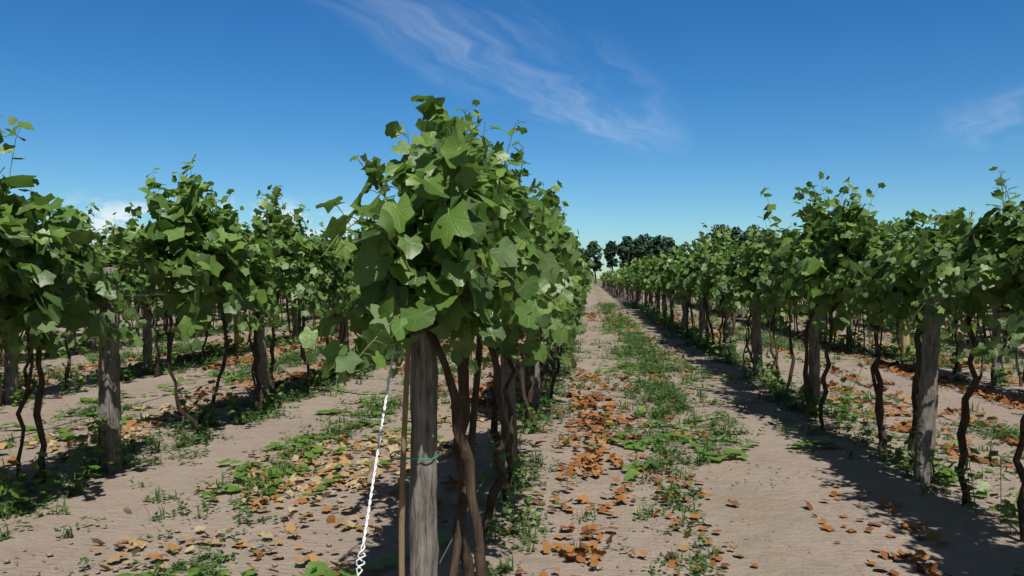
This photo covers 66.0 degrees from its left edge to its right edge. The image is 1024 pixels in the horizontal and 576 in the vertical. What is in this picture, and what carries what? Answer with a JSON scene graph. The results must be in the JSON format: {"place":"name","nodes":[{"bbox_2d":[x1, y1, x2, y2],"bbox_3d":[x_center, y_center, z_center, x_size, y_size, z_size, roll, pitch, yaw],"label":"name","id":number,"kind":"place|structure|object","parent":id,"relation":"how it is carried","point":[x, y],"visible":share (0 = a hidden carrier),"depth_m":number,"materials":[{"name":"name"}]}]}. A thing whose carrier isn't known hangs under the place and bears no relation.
{"place":"outdoors","nodes":[
{"label":"outdoors","id":0,"kind":"place"},
{"bbox_2d":[0,279,1023,575],"bbox_3d":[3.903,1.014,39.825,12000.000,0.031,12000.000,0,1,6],"label":"ground","id":1,"kind":"structure","parent":0,"point":[984,541],"depth_m":5.66,"materials":[{"name":"soil"}]},
{"bbox_2d":[356,347,394,575],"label":"anchor wire","id":2,"kind":"object","parent":1,"relation":"on","point":[374,474],"visible":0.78,"depth_m":2.45,"materials":[{"name":"white"}]},
{"bbox_2d":[130,234,725,305],"bbox_3d":[-8.982,-0.619,27.041,73.813,2.269,49.024,0,1,6],"label":"vine canopy","id":3,"kind":"object","parent":1,"relation":"on","point":[669,273],"visible":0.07,"depth_m":23.20,"materials":[{"name":"green plant"}]},
{"bbox_2d":[398,336,482,575],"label":"stakes","id":4,"kind":"object","parent":1,"relation":"on","point":[457,543],"visible":0.67,"depth_m":2.98,"materials":[{"name":"wood"}]},
{"bbox_2d":[3,267,1005,575],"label":"vineyard posts","id":5,"kind":"object","parent":1,"relation":"on","point":[423,547],"visible":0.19,"depth_m":5.82,"materials":[{"name":"grey wood"}]},
{"bbox_2d":[389,450,438,459],"bbox_3d":[-0.354,0.605,2.856,0.181,0.014,0.149,0,1,6],"label":"vine tie","id":6,"kind":"object","parent":5,"relation":"on","point":[411,458],"visible":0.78,"depth_m":2.81,"materials":[{"name":"green plastic"}]},
{"bbox_2d":[0,292,1023,563],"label":"trellis wires","id":7,"kind":"object","parent":5,"relation":"attached to","point":[308,356],"visible":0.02,"depth_m":6.87,"materials":[{"name":"grey metal"}]},
{"bbox_2d":[600,263,628,287],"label":"grapevine foliage","id":8,"kind":"object","parent":5,"relation":"on","point":[617,276],"visible":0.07,"depth_m":67.06,"materials":[{"name":"green plant"}]},
{"bbox_2d":[0,336,1020,536],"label":"vine sucker stems","id":9,"kind":"object","parent":1,"relation":"on","point":[336,373],"visible":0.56,"depth_m":6.06,"materials":[{"name":"green plant"}]},
{"bbox_2d":[0,312,1023,575],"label":"dry leaf litter","id":10,"kind":"object","parent":1,"relation":"on","point":[594,466],"visible":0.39,"depth_m":6.62,"materials":[{"name":"brown plant"}]},
{"bbox_2d":[0,281,1023,575],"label":"grapevine trunks","id":11,"kind":"object","parent":1,"relation":"on","point":[464,461],"visible":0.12,"depth_m":6.17,"materials":[{"name":"brown wood"}]},
{"bbox_2d":[0,116,1013,363],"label":"vine canopy","id":12,"kind":"object","parent":11,"relation":"attached to","point":[750,274],"visible":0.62,"depth_m":7.08,"materials":[{"name":"green plant"}]},
{"bbox_2d":[0,282,1014,337],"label":"vine cordons","id":13,"kind":"object","parent":11,"relation":"attached to","point":[436,324],"visible":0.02,"depth_m":4.72,"materials":[{"name":"brown wood"}]},
{"bbox_2d":[0,98,1023,373],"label":"vine shoots","id":14,"kind":"object","parent":11,"relation":"attached to","point":[434,264],"visible":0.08,"depth_m":4.53,"materials":[{"name":"green plant"}]},
{"bbox_2d":[299,95,1023,386],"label":"vine canopy","id":15,"kind":"object","parent":11,"relation":"attached to","point":[449,231],"visible":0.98,"depth_m":2.72,"materials":[{"name":"green plant"}]},
{"bbox_2d":[0,299,1023,575],"bbox_3d":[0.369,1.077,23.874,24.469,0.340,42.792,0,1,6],"label":"ground weeds","id":16,"kind":"object","parent":1,"relation":"on","point":[662,396],"visible":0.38,"depth_m":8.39,"materials":[{"name":"green plant"}]},
{"bbox_2d":[2,341,1023,575],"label":"soil clods","id":17,"kind":"object","parent":1,"relation":"on","point":[328,544],"visible":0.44,"depth_m":4.92,"materials":[{"name":"brown soil"}]},
{"bbox_2d":[0,0,1023,278],"label":"sky","id":18,"kind":"structure","parent":0,"point":[667,118],"materials":[{"name":"blue"}]},
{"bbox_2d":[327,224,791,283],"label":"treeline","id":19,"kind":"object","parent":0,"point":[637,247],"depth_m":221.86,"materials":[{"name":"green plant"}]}
]}

